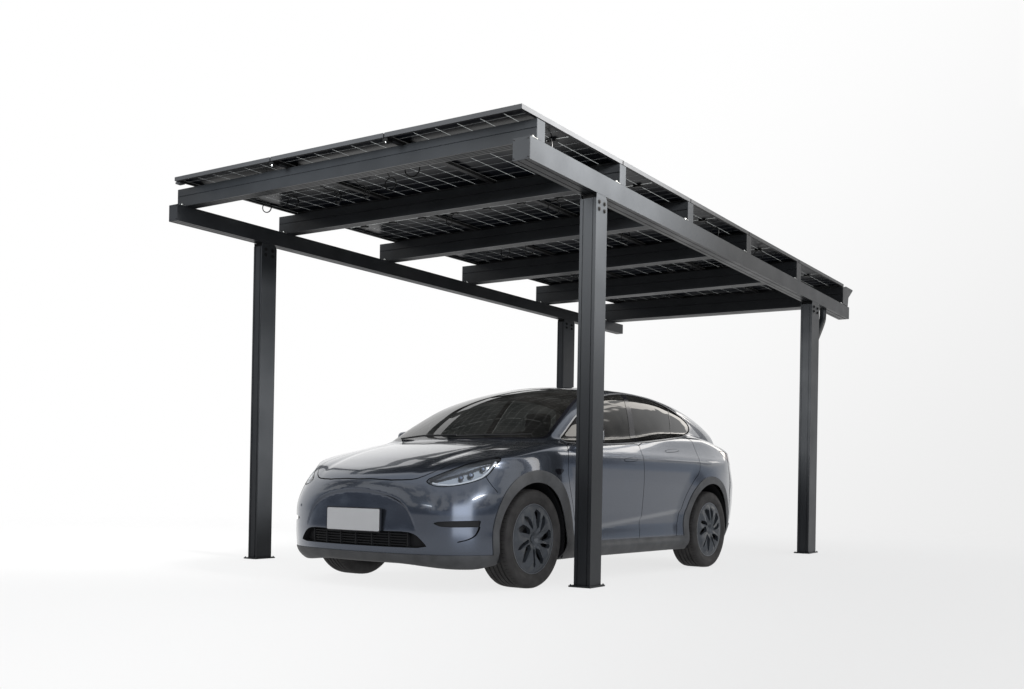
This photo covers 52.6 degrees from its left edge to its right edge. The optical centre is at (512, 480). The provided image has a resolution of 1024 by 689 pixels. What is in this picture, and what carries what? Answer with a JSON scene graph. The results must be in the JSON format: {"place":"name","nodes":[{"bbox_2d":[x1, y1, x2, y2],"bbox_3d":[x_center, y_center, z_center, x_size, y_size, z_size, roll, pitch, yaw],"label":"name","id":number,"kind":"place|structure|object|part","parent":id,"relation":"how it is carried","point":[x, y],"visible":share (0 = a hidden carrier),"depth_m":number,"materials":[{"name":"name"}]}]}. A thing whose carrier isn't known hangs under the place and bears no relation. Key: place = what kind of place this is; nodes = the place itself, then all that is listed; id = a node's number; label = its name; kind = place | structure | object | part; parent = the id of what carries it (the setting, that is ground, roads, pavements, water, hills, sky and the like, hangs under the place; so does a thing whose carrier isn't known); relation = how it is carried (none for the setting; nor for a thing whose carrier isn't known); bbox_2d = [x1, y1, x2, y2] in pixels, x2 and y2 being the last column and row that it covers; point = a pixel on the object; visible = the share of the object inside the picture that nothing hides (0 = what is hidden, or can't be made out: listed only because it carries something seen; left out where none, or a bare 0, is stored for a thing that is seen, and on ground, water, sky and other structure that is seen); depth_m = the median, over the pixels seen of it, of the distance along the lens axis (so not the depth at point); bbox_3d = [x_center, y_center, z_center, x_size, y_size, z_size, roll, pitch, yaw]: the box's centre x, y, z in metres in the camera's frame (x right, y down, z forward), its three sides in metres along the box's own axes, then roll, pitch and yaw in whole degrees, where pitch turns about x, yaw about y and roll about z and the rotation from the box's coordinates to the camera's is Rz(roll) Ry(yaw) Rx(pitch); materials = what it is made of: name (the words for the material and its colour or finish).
{"place":"outdoors","nodes":[
{"label":"outdoors","id":0,"kind":"place"},
{"bbox_2d":[169,103,852,588],"bbox_3d":[0.821,-0.982,11.422,3.850,3.561,8.978,1,0,32],"label":"solar carport","id":1,"kind":"object","parent":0,"point":[699,253],"visible":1,"depth_m":9.63,"materials":[{"name":"metal"}]},
{"bbox_2d":[0,0,1023,688],"label":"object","id":2,"kind":"structure","parent":0,"point":[878,145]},
{"bbox_2d":[297,387,731,587],"bbox_3d":[0.292,-0.034,9.130,2.080,1.627,4.761,1,0,36],"label":"parked car","id":3,"kind":"object","parent":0,"point":[487,482],"visible":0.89,"depth_m":7.64,"materials":[{"name":"grey paint"}]},
{"bbox_3d":[0.664,-0.137,8.321,0.348,1.212,1.317,1,0,36],"label":"front door","id":4,"kind":"part","parent":3,"relation":"part of","materials":[{"name":"grey paint"}]},
{"bbox_3d":[1.362,-0.127,9.291,0.365,1.225,1.379,1,0,36],"label":"rear door","id":5,"kind":"part","parent":3,"relation":"part of","materials":[{"name":"grey paint"}]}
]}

